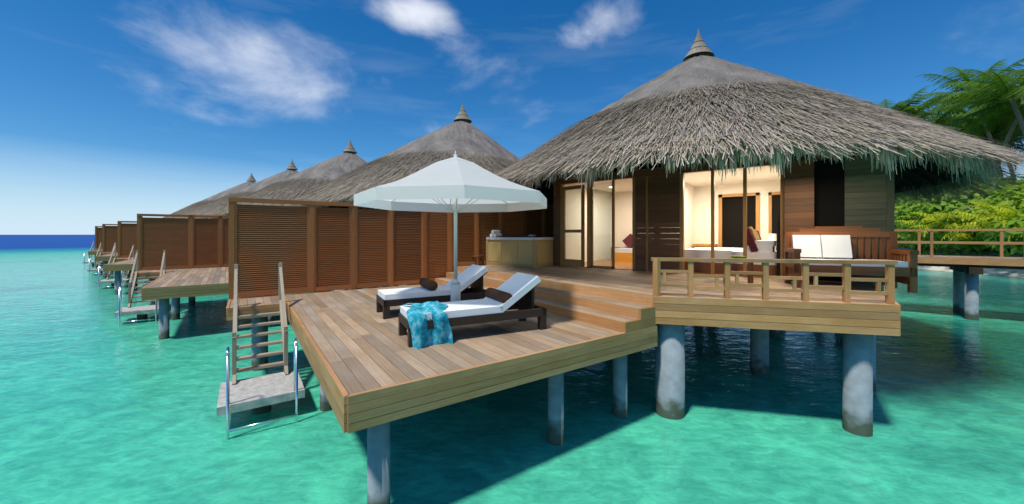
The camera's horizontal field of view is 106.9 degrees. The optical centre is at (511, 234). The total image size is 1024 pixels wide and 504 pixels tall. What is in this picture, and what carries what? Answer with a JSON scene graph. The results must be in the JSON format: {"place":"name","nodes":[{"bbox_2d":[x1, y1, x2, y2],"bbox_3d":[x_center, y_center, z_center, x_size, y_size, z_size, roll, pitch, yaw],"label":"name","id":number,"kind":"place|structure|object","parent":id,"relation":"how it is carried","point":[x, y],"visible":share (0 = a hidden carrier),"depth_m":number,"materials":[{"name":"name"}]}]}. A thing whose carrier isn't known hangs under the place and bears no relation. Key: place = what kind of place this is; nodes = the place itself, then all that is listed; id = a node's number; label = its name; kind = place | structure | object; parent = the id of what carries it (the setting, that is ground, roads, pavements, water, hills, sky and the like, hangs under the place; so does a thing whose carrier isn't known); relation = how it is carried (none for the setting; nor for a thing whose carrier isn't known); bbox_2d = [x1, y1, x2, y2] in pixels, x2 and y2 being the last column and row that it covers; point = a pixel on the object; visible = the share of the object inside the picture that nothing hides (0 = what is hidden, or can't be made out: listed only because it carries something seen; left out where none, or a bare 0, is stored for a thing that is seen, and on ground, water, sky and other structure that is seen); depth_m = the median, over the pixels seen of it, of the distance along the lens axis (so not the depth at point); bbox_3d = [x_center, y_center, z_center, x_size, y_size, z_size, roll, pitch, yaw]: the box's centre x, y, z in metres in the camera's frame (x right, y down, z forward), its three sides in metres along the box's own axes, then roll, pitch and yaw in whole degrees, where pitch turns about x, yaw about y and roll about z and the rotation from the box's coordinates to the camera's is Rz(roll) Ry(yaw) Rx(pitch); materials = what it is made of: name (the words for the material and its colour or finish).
{"place":"outdoors","nodes":[
{"label":"outdoors","id":0,"kind":"place"},
{"bbox_2d":[0,235,1023,503],"bbox_3d":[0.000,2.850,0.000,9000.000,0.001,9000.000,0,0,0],"label":"lagoon water","id":1,"kind":"structure","parent":0,"point":[98,405],"depth_m":5.72,"materials":[{"name":"teal liquid"}]},
{"bbox_2d":[83,172,256,267],"bbox_3d":[-29.709,-0.885,38.492,13.785,11.470,17.828,0,0,37],"label":"villa","id":2,"kind":"object","parent":1,"relation":"in","point":[184,211],"visible":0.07,"depth_m":36.33,"materials":[{"name":"grey plant"}]},
{"bbox_2d":[87,160,297,277],"bbox_3d":[-21.199,-0.885,31.244,13.785,11.470,17.829,0,0,37],"label":"villa","id":3,"kind":"object","parent":1,"relation":"in","point":[109,242],"visible":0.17,"depth_m":29.06,"materials":[{"name":"grey plant"}]},
{"bbox_2d":[96,140,366,294],"bbox_3d":[-13.255,-0.885,24.409,13.785,11.470,17.829,0,0,39],"label":"villa","id":4,"kind":"object","parent":1,"relation":"in","point":[298,185],"visible":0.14,"depth_m":22.11,"materials":[{"name":"grey plant"}]},
{"bbox_2d":[115,103,552,339],"bbox_3d":[-4.411,-0.885,17.056,13.785,11.470,17.829,0,0,36],"label":"villa","id":5,"kind":"object","parent":1,"relation":"in","point":[168,248],"visible":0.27,"depth_m":14.83,"materials":[{"name":"grey plant"}]},
{"bbox_2d":[217,28,1023,503],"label":"villa","id":6,"kind":"object","parent":1,"relation":"in","point":[701,184],"visible":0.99,"depth_m":6.88,"materials":[{"name":"brown wood"}]},
{"bbox_2d":[0,0,1023,234],"label":"sky","id":7,"kind":"structure","parent":0,"point":[112,111],"materials":[{"name":"blue"}]},
{"bbox_2d":[862,58,1023,182],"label":"island palm","id":8,"kind":"object","parent":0,"point":[994,96],"depth_m":34.12,"materials":[{"name":"green plant"}]},
{"bbox_2d":[897,246,1023,277],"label":"island sand","id":9,"kind":"structure","parent":0,"point":[1019,273],"depth_m":28.96,"materials":[{"name":"white sand"}]},
{"bbox_2d":[894,173,1023,256],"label":"island bush","id":10,"kind":"object","parent":9,"relation":"on","point":[954,205],"depth_m":29.58,"materials":[{"name":"green plant"}]},
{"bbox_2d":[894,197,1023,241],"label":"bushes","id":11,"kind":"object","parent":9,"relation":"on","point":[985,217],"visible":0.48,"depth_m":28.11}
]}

